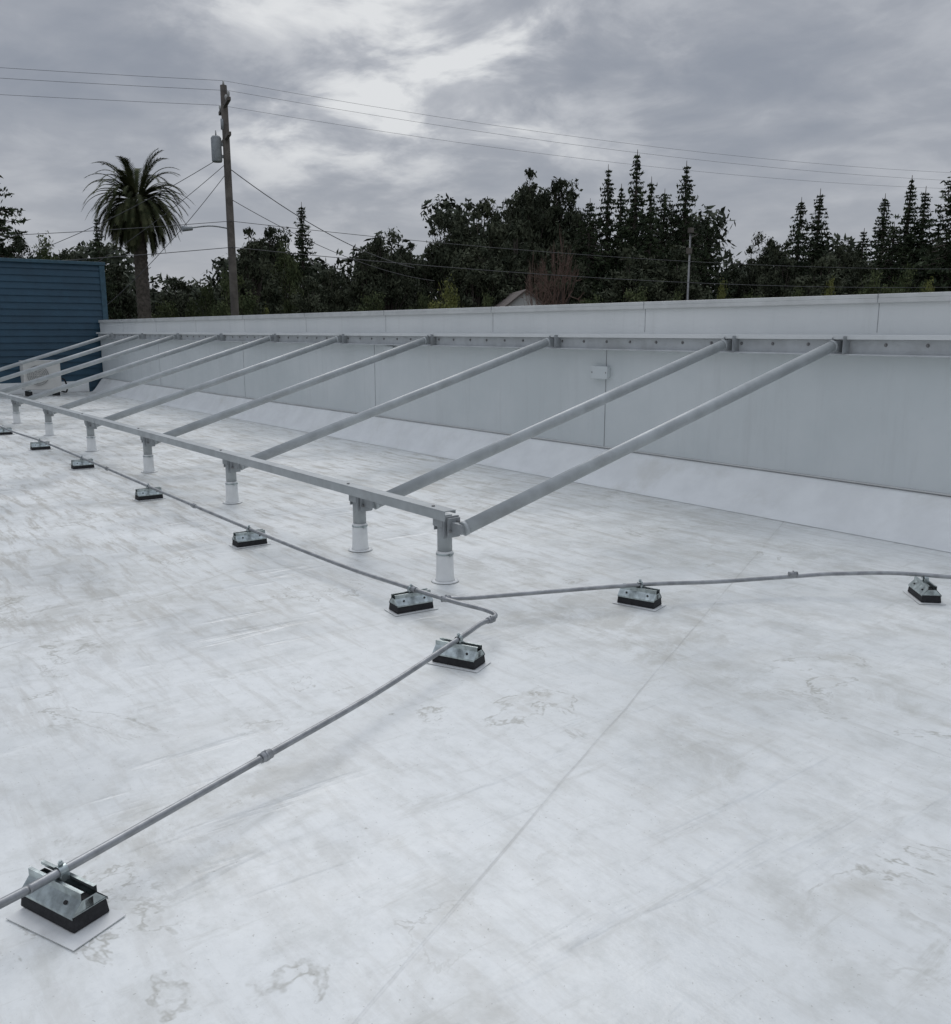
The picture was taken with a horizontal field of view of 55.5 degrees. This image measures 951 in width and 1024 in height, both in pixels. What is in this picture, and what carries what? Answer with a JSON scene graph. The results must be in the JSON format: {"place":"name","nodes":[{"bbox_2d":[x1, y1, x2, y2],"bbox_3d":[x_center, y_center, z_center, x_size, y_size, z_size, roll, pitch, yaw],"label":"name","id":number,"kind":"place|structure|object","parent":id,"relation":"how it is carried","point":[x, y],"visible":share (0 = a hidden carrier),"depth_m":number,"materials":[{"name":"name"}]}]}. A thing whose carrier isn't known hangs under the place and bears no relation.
{"place":"outdoors","nodes":[
{"label":"outdoors","id":0,"kind":"place"},
{"bbox_2d":[0,0,950,297],"label":"sky","id":1,"kind":"structure","parent":0,"point":[861,84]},
{"label":"road","id":2,"kind":"structure","parent":0,"visible":0},
{"bbox_2d":[519,255,557,305],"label":"bare tree","id":3,"kind":"object","parent":2,"relation":"on","point":[530,289],"visible":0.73,"depth_m":46.87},
{"bbox_2d":[686,228,696,299],"bbox_3d":[11.256,-9.360,48.062,0.306,11.017,0.522,-20,23,-59],"label":"street lamp","id":4,"kind":"object","parent":2,"relation":"on","point":[689,249],"visible":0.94,"depth_m":47.24,"materials":[{"name":"metal"}]},
{"bbox_2d":[821,272,835,295],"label":"olive green tree","id":5,"kind":"object","parent":2,"relation":"on","point":[830,287],"visible":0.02,"depth_m":52.47,"materials":[{"name":"green plant"}]},
{"bbox_2d":[853,265,893,294],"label":"broadleaf tree","id":6,"kind":"object","parent":2,"relation":"on","point":[874,290],"visible":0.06,"depth_m":52.44,"materials":[{"name":"green plant"}]},
{"bbox_2d":[889,263,931,293],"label":"broadleaf tree","id":7,"kind":"object","parent":2,"relation":"on","point":[901,284],"visible":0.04,"depth_m":48.52,"materials":[{"name":"green plant"}]},
{"bbox_3d":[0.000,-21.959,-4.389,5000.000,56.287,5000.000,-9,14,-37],"label":"ground","id":8,"kind":"structure","parent":0,"visible":0},
{"bbox_2d":[2,234,31,257],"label":"eucalyptus tree","id":9,"kind":"object","parent":8,"relation":"on","point":[18,243],"visible":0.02,"depth_m":57.45,"materials":[{"name":"green plant"}]},
{"bbox_2d":[0,175,41,258],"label":"conifer tree","id":10,"kind":"object","parent":8,"relation":"on","point":[10,211],"visible":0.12,"depth_m":50.25,"materials":[{"name":"green plant"}]},
{"bbox_2d":[32,230,70,260],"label":"broadleaf tree","id":11,"kind":"object","parent":8,"relation":"on","point":[45,253],"visible":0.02,"depth_m":61.32,"materials":[{"name":"green plant"}]},
{"bbox_2d":[0,258,108,394],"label":"blue building","id":12,"kind":"structure","parent":8,"relation":"on","point":[47,306],"depth_m":22.82,"materials":[{"name":"paint"}]},
{"bbox_2d":[58,248,75,260],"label":"eucalyptus tree","id":13,"kind":"object","parent":8,"relation":"on","point":[64,255],"visible":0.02,"depth_m":67.55,"materials":[{"name":"green plant"}]},
{"bbox_2d":[88,219,125,319],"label":"conifer tree","id":14,"kind":"object","parent":8,"relation":"on","point":[112,311],"visible":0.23,"depth_m":63.87,"materials":[{"name":"green plant"}]},
{"bbox_2d":[105,263,137,318],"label":"eucalyptus tree","id":15,"kind":"object","parent":8,"relation":"on","point":[128,304],"visible":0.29,"depth_m":67.75,"materials":[{"name":"green plant"}]},
{"bbox_2d":[82,148,195,318],"bbox_3d":[-19.932,-13.329,54.442,6.384,16.375,6.142,-9,14,-37],"label":"palm tree","id":16,"kind":"object","parent":8,"relation":"on","point":[144,214],"visible":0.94,"depth_m":52.84,"materials":[{"name":"green plant"}]},
{"bbox_2d":[151,301,179,317],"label":"broadleaf tree","id":17,"kind":"object","parent":8,"relation":"on","point":[166,312],"visible":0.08,"depth_m":58.36,"materials":[{"name":"green plant"}]},
{"bbox_2d":[154,276,205,317],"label":"eucalyptus tree","id":18,"kind":"object","parent":8,"relation":"on","point":[181,299],"visible":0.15,"depth_m":63.64,"materials":[{"name":"green plant"}]},
{"bbox_2d":[182,278,221,316],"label":"broadleaf tree","id":19,"kind":"object","parent":8,"relation":"on","point":[207,297],"visible":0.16,"depth_m":58.18,"materials":[{"name":"green plant"}]},
{"bbox_2d":[181,80,238,315],"bbox_3d":[-9.497,-7.940,32.582,1.882,14.300,2.400,-5,12,-22],"label":"utility pole","id":20,"kind":"object","parent":8,"relation":"on","point":[217,143],"visible":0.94,"depth_m":32.01,"materials":[{"name":"brown wood"}]},
{"bbox_2d":[0,67,950,304],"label":"power lines","id":21,"kind":"object","parent":20,"relation":"attached to","point":[396,238],"visible":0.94,"depth_m":34.74,"materials":[{"name":"metal"}]},
{"bbox_2d":[211,265,262,315],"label":"broadleaf tree","id":22,"kind":"object","parent":8,"relation":"on","point":[245,308],"visible":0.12,"depth_m":48.23,"materials":[{"name":"green plant"}]},
{"bbox_2d":[216,227,287,314],"bbox_3d":[-13.848,-11.643,56.822,5.026,12.090,4.551,6,13,28],"label":"eucalyptus tree","id":23,"kind":"object","parent":8,"relation":"on","point":[258,272],"visible":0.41,"depth_m":55.84,"materials":[{"name":"green plant"}]},
{"bbox_2d":[259,226,296,297],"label":"eucalyptus tree","id":24,"kind":"object","parent":8,"relation":"on","point":[270,237],"visible":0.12,"depth_m":65.31,"materials":[{"name":"green plant"}]},
{"bbox_2d":[263,238,307,313],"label":"broadleaf tree","id":25,"kind":"object","parent":8,"relation":"on","point":[292,280],"visible":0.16,"depth_m":59.61,"materials":[{"name":"green plant"}]},
{"bbox_2d":[291,202,319,306],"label":"conifer tree","id":26,"kind":"object","parent":8,"relation":"on","point":[301,247],"visible":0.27,"depth_m":63.42,"materials":[{"name":"green plant"}]},
{"bbox_2d":[287,274,332,313],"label":"eucalyptus tree","id":27,"kind":"object","parent":8,"relation":"on","point":[312,304],"visible":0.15,"depth_m":50.13,"materials":[{"name":"green plant"}]},
{"bbox_2d":[304,266,351,312],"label":"eucalyptus tree","id":28,"kind":"object","parent":8,"relation":"on","point":[336,300],"visible":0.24,"depth_m":59.90,"materials":[{"name":"green plant"}]},
{"bbox_2d":[343,249,386,311],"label":"eucalyptus tree","id":29,"kind":"object","parent":8,"relation":"on","point":[363,282],"visible":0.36,"depth_m":57.91,"materials":[{"name":"green plant"}]},
{"bbox_2d":[354,287,385,310],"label":"broadleaf tree","id":30,"kind":"object","parent":8,"relation":"on","point":[368,299],"visible":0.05,"depth_m":54.41,"materials":[{"name":"green plant"}]},
{"bbox_2d":[345,226,422,311],"bbox_3d":[-6.155,-12.651,60.741,5.219,12.533,5.047,-4,12,-17],"label":"eucalyptus tree","id":31,"kind":"object","parent":8,"relation":"on","point":[393,284],"visible":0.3,"depth_m":59.53,"materials":[{"name":"green plant"}]},
{"bbox_2d":[395,241,431,309],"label":"eucalyptus tree","id":32,"kind":"object","parent":8,"relation":"on","point":[409,260],"visible":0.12,"depth_m":63.43,"materials":[{"name":"green plant"}]},
{"bbox_2d":[409,293,429,309],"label":"broadleaf tree","id":33,"kind":"object","parent":8,"relation":"on","point":[424,305],"visible":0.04,"depth_m":52.35,"materials":[{"name":"green plant"}]},
{"bbox_2d":[411,209,471,307],"bbox_3d":[-1.789,-14.237,64.498,5.747,14.174,5.558,-8,14,-35],"label":"eucalyptus tree","id":34,"kind":"object","parent":8,"relation":"on","point":[441,252],"visible":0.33,"depth_m":63.06,"materials":[{"name":"green plant"}]},
{"bbox_2d":[428,274,468,308],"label":"olive green tree","id":35,"kind":"object","parent":8,"relation":"on","point":[452,302],"visible":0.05,"depth_m":48.40,"materials":[{"name":"green plant"}]},
{"bbox_2d":[445,201,486,259],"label":"eucalyptus tree","id":36,"kind":"object","parent":8,"relation":"on","point":[460,219],"visible":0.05,"depth_m":66.84,"materials":[{"name":"green plant"}]},
{"bbox_2d":[0,392,950,1023],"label":"flat roof","id":37,"kind":"structure","parent":8,"relation":"on","point":[712,804],"depth_m":3.39,"materials":[{"name":"plastic"}]},
{"bbox_2d":[0,425,12,434],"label":"conduit support block","id":38,"kind":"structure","parent":37,"relation":"on","point":[3,431],"depth_m":13.77,"materials":[{"name":"black rubber"}]},
{"bbox_2d":[29,438,50,450],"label":"conduit support block","id":39,"kind":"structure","parent":37,"relation":"on","point":[35,446],"depth_m":12.02,"materials":[{"name":"black rubber"}]},
{"bbox_2d":[19,360,67,396],"bbox_3d":[-10.493,-3.305,22.252,1.383,0.851,0.725,-24,27,-64],"label":"air conditioner unit","id":40,"kind":"object","parent":37,"relation":"on","point":[55,382],"visible":0.64,"depth_m":21.89,"materials":[{"name":"white metal"}]},
{"bbox_2d":[6,860,125,950],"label":"conduit support block","id":41,"kind":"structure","parent":37,"relation":"on","point":[67,908],"depth_m":2.41,"materials":[{"name":"metal"}]},
{"bbox_2d":[0,426,950,908],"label":"electrical conduit","id":42,"kind":"object","parent":41,"relation":"attached to","point":[114,840],"visible":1,"depth_m":4.37,"materials":[{"name":"metal"}]},
{"bbox_2d":[68,455,96,469],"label":"conduit support block","id":43,"kind":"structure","parent":37,"relation":"on","point":[79,464],"depth_m":10.36,"materials":[{"name":"metal"}]},
{"bbox_2d":[133,483,165,501],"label":"conduit support block","id":44,"kind":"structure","parent":37,"relation":"on","point":[144,494],"depth_m":8.46,"materials":[{"name":"metal"}]},
{"bbox_2d":[229,525,270,548],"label":"conduit support block","id":45,"kind":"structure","parent":37,"relation":"on","point":[245,539],"depth_m":6.63,"materials":[{"name":"metal"}]},
{"bbox_2d":[384,584,438,615],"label":"conduit support block","id":46,"kind":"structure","parent":37,"relation":"on","point":[405,602],"depth_m":5.08,"materials":[{"name":"metal"}]},
{"bbox_2d":[0,333,849,583],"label":"pipe support frame","id":47,"kind":"object","parent":37,"relation":"on","point":[364,499],"visible":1,"depth_m":7.94,"materials":[{"name":"grey paint"}]},
{"bbox_2d":[427,633,490,672],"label":"conduit support block","id":48,"kind":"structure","parent":37,"relation":"on","point":[461,654],"depth_m":4.25,"materials":[{"name":"metal"}]},
{"bbox_2d":[91,378,950,552],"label":"base flashing","id":49,"kind":"object","parent":37,"relation":"on","point":[916,518],"visible":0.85,"depth_m":8.65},
{"bbox_2d":[103,377,950,495],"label":"termination bar","id":50,"kind":"object","parent":49,"relation":"on","point":[909,489],"visible":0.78,"depth_m":8.79,"materials":[{"name":"metal"}]},
{"bbox_2d":[98,292,950,493],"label":"parapet wall","id":51,"kind":"structure","parent":37,"relation":"on","point":[883,420],"depth_m":8.86,"materials":[{"name":"paint"}]},
{"bbox_2d":[383,346,609,378],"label":"cover plates","id":52,"kind":"object","parent":51,"relation":"attached to","point":[600,372],"visible":0.72,"depth_m":9.39,"materials":[{"name":"metal"}]},
{"bbox_2d":[121,294,879,445],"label":"panel joints","id":53,"kind":"object","parent":51,"relation":"attached to","point":[604,391],"visible":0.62,"depth_m":9.52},
{"bbox_2d":[96,332,950,339],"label":"ledge flashing","id":54,"kind":"object","parent":51,"relation":"attached to","point":[840,337],"visible":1,"depth_m":8.87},
{"bbox_2d":[98,334,950,357],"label":"steel ledger","id":55,"kind":"object","parent":51,"relation":"attached to","point":[917,348],"visible":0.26,"depth_m":8.82,"materials":[{"name":"grey paint"}]},
{"bbox_2d":[99,335,929,347],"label":"anchor bolts","id":56,"kind":"object","parent":55,"relation":"attached to","point":[808,344],"visible":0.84,"depth_m":9.25,"materials":[{"name":"metal"}]},
{"bbox_2d":[612,579,665,610],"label":"conduit support block","id":57,"kind":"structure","parent":37,"relation":"on","point":[645,598],"depth_m":5.18,"materials":[{"name":"metal"}]},
{"bbox_2d":[903,576,945,604],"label":"conduit support block","id":58,"kind":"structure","parent":37,"relation":"on","point":[923,591],"depth_m":5.28,"materials":[{"name":"metal"}]},
{"bbox_2d":[435,238,518,307],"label":"eucalyptus tree","id":59,"kind":"object","parent":8,"relation":"on","point":[469,281],"visible":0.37,"depth_m":55.43,"materials":[{"name":"green plant"}]},
{"bbox_2d":[438,196,515,307],"bbox_3d":[0.442,-14.690,64.522,5.772,15.056,6.270,10,15,40],"label":"eucalyptus tree","id":60,"kind":"object","parent":8,"relation":"on","point":[492,233],"visible":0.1,"depth_m":63.00,"materials":[{"name":"green plant"}]},
{"bbox_2d":[13,186,950,317],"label":"distant tree line","id":61,"kind":"object","parent":8,"relation":"on","point":[83,252],"visible":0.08,"depth_m":82.59,"materials":[{"name":"green plant"}]},
{"bbox_2d":[479,288,494,306],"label":"broadleaf tree","id":62,"kind":"object","parent":8,"relation":"on","point":[486,302],"visible":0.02,"depth_m":50.36,"materials":[{"name":"green plant"}]},
{"bbox_2d":[488,202,515,254],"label":"eucalyptus tree","id":63,"kind":"object","parent":8,"relation":"on","point":[509,214],"visible":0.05,"depth_m":66.60,"materials":[{"name":"green plant"}]},
{"bbox_2d":[485,218,547,303],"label":"eucalyptus tree","id":64,"kind":"object","parent":8,"relation":"on","point":[518,261],"visible":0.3,"depth_m":57.52,"materials":[{"name":"green plant"}]},
{"bbox_2d":[508,292,540,305],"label":"walls","id":65,"kind":"structure","parent":8,"relation":"on","point":[519,301],"depth_m":50.68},
{"bbox_2d":[494,289,540,306],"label":"gable roof","id":66,"kind":"structure","parent":65,"relation":"on","point":[510,298],"depth_m":52.02,"materials":[{"name":"grey"}]},
{"bbox_2d":[496,168,554,287],"bbox_3d":[3.768,-16.113,66.104,5.304,17.232,4.802,0,11,1],"label":"eucalyptus tree","id":67,"kind":"object","parent":8,"relation":"on","point":[528,203],"visible":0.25,"depth_m":64.71,"materials":[{"name":"green plant"}]},
{"bbox_2d":[534,187,555,268],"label":"eucalyptus tree","id":68,"kind":"object","parent":8,"relation":"on","point":[546,200],"visible":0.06,"depth_m":66.16,"materials":[{"name":"green plant"}]},
{"bbox_2d":[530,176,585,267],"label":"eucalyptus tree","id":69,"kind":"object","parent":8,"relation":"on","point":[563,218],"visible":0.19,"depth_m":64.61,"materials":[{"name":"green plant"}]},
{"bbox_2d":[534,228,584,304],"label":"bare tree","id":70,"kind":"object","parent":8,"relation":"on","point":[563,280],"visible":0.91,"depth_m":45.86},
{"bbox_2d":[531,229,597,304],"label":"eucalyptus tree","id":71,"kind":"object","parent":8,"relation":"on","point":[580,290],"visible":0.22,"depth_m":55.85,"materials":[{"name":"green plant"}]},
{"bbox_2d":[562,205,606,299],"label":"eucalyptus tree","id":72,"kind":"object","parent":8,"relation":"on","point":[576,219],"visible":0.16,"depth_m":62.89,"materials":[{"name":"green plant"}]},
{"bbox_2d":[565,198,613,303],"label":"conifer tree","id":73,"kind":"object","parent":8,"relation":"on","point":[587,234],"visible":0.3,"depth_m":61.38,"materials":[{"name":"green plant"}]},
{"bbox_2d":[580,290,602,303],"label":"broadleaf tree","id":74,"kind":"object","parent":8,"relation":"on","point":[588,301],"visible":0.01,"depth_m":50.60,"materials":[{"name":"green plant"}]},
{"bbox_2d":[590,164,623,297],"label":"conifer tree","id":75,"kind":"object","parent":8,"relation":"on","point":[606,213],"visible":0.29,"depth_m":62.99,"materials":[{"name":"green plant"}]},
{"bbox_2d":[609,184,629,269],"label":"conifer tree","id":76,"kind":"object","parent":8,"relation":"on","point":[620,215],"visible":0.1,"depth_m":66.84,"materials":[{"name":"green plant"}]},
{"bbox_2d":[600,150,656,301],"bbox_3d":[10.628,-15.596,62.416,8.493,17.683,8.078,3,12,15],"label":"conifer tree","id":77,"kind":"object","parent":8,"relation":"on","point":[628,232],"visible":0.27,"depth_m":60.97,"materials":[{"name":"green plant"}]},
{"bbox_2d":[612,282,649,302],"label":"broadleaf tree","id":78,"kind":"object","parent":8,"relation":"on","point":[638,297],"visible":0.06,"depth_m":50.56,"materials":[{"name":"green plant"}]},
{"bbox_2d":[594,242,670,302],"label":"eucalyptus tree","id":79,"kind":"object","parent":8,"relation":"on","point":[614,293],"visible":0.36,"depth_m":55.40,"materials":[{"name":"green plant"}]},
{"bbox_2d":[635,176,668,298],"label":"conifer tree","id":80,"kind":"object","parent":8,"relation":"on","point":[649,242],"visible":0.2,"depth_m":59.34,"materials":[{"name":"green plant"}]},
{"bbox_2d":[652,193,693,297],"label":"conifer tree","id":81,"kind":"object","parent":8,"relation":"on","point":[664,217],"visible":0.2,"depth_m":63.01,"materials":[{"name":"green plant"}]},
{"bbox_2d":[670,288,682,300],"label":"broadleaf tree","id":82,"kind":"object","parent":8,"relation":"on","point":[676,296],"visible":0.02,"depth_m":48.63,"materials":[{"name":"green plant"}]},
{"bbox_2d":[650,245,719,301],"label":"eucalyptus tree","id":83,"kind":"object","parent":8,"relation":"on","point":[680,274],"visible":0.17,"depth_m":55.56,"materials":[{"name":"green plant"}]},
{"bbox_2d":[662,162,716,298],"bbox_3d":[14.581,-15.826,64.581,7.250,17.388,7.921,3,12,15],"label":"conifer tree","id":84,"kind":"object","parent":8,"relation":"on","point":[682,226],"visible":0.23,"depth_m":63.00,"materials":[{"name":"green plant"}]},
{"bbox_2d":[692,213,737,298],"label":"conifer tree","id":85,"kind":"object","parent":8,"relation":"on","point":[710,233],"visible":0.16,"depth_m":65.24,"materials":[{"name":"green plant"}]},
{"bbox_2d":[717,277,730,298],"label":"olive green tree","id":86,"kind":"object","parent":8,"relation":"on","point":[722,292],"visible":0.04,"depth_m":52.45,"materials":[{"name":"green plant"}]},
{"bbox_2d":[719,265,751,298],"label":"eucalyptus tree","id":87,"kind":"object","parent":8,"relation":"on","point":[732,272],"visible":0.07,"depth_m":73.53,"materials":[{"name":"green plant"}]},
{"bbox_2d":[742,290,763,298],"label":"broadleaf tree","id":88,"kind":"object","parent":8,"relation":"on","point":[749,295],"visible":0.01,"depth_m":50.72,"materials":[{"name":"green plant"}]},
{"bbox_2d":[734,231,781,298],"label":"eucalyptus tree","id":89,"kind":"object","parent":8,"relation":"on","point":[759,266],"visible":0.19,"depth_m":71.08,"materials":[{"name":"green plant"}]},
{"bbox_2d":[752,240,806,297],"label":"eucalyptus tree","id":90,"kind":"object","parent":8,"relation":"on","point":[779,279],"visible":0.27,"depth_m":63.55,"materials":[{"name":"green plant"}]},
{"bbox_2d":[773,198,817,296],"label":"conifer tree","id":91,"kind":"object","parent":8,"relation":"on","point":[798,252],"visible":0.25,"depth_m":69.03,"materials":[{"name":"green plant"}]},
{"bbox_2d":[788,284,804,296],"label":"broadleaf tree","id":92,"kind":"object","parent":8,"relation":"on","point":[798,294],"visible":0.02,"depth_m":52.56,"materials":[{"name":"green plant"}]},
{"bbox_2d":[783,254,847,296],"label":"eucalyptus tree","id":93,"kind":"object","parent":8,"relation":"on","point":[823,280],"visible":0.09,"depth_m":57.60,"materials":[{"name":"green plant"}]},
{"bbox_2d":[798,188,841,290],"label":"conifer tree","id":94,"kind":"object","parent":8,"relation":"on","point":[816,237],"visible":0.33,"depth_m":70.87,"materials":[{"name":"green plant"}]},
{"bbox_2d":[821,240,864,294],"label":"eucalyptus tree","id":95,"kind":"object","parent":8,"relation":"on","point":[847,259],"visible":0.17,"depth_m":70.99,"materials":[{"name":"green plant"}]},
{"bbox_2d":[837,259,882,294],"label":"eucalyptus tree","id":96,"kind":"object","parent":8,"relation":"on","point":[864,267],"visible":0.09,"depth_m":59.87,"materials":[{"name":"green plant"}]},
{"bbox_2d":[847,228,872,289],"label":"conifer tree","id":97,"kind":"object","parent":8,"relation":"on","point":[860,248],"visible":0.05,"depth_m":73.14,"materials":[{"name":"green plant"}]},
{"bbox_2d":[854,193,899,292],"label":"conifer tree","id":98,"kind":"object","parent":8,"relation":"on","point":[880,233],"visible":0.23,"depth_m":67.05,"materials":[{"name":"green plant"}]},
{"bbox_2d":[860,222,923,294],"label":"conifer tree","id":99,"kind":"object","parent":8,"relation":"on","point":[892,259],"visible":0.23,"depth_m":63.49,"materials":[{"name":"green plant"}]},
{"bbox_2d":[883,175,926,289],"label":"conifer tree","id":100,"kind":"object","parent":8,"relation":"on","point":[907,218],"visible":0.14,"depth_m":66.91,"materials":[{"name":"green plant"}]},
{"bbox_2d":[898,186,936,286],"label":"conifer tree","id":101,"kind":"object","parent":8,"relation":"on","point":[922,221],"visible":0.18,"depth_m":66.85,"materials":[{"name":"green plant"}]},
{"bbox_2d":[895,171,950,292],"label":"conifer tree","id":102,"kind":"object","parent":8,"relation":"on","point":[943,260],"visible":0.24,"depth_m":59.69,"materials":[{"name":"green plant"}]},
{"bbox_2d":[909,249,945,290],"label":"eucalyptus tree","id":103,"kind":"object","parent":8,"relation":"on","point":[918,281],"visible":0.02,"depth_m":63.88,"materials":[{"name":"green plant"}]},
{"bbox_2d":[921,273,934,291],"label":"olive green tree","id":104,"kind":"object","parent":8,"relation":"on","point":[927,288],"visible":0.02,"depth_m":44.55,"materials":[{"name":"green plant"}]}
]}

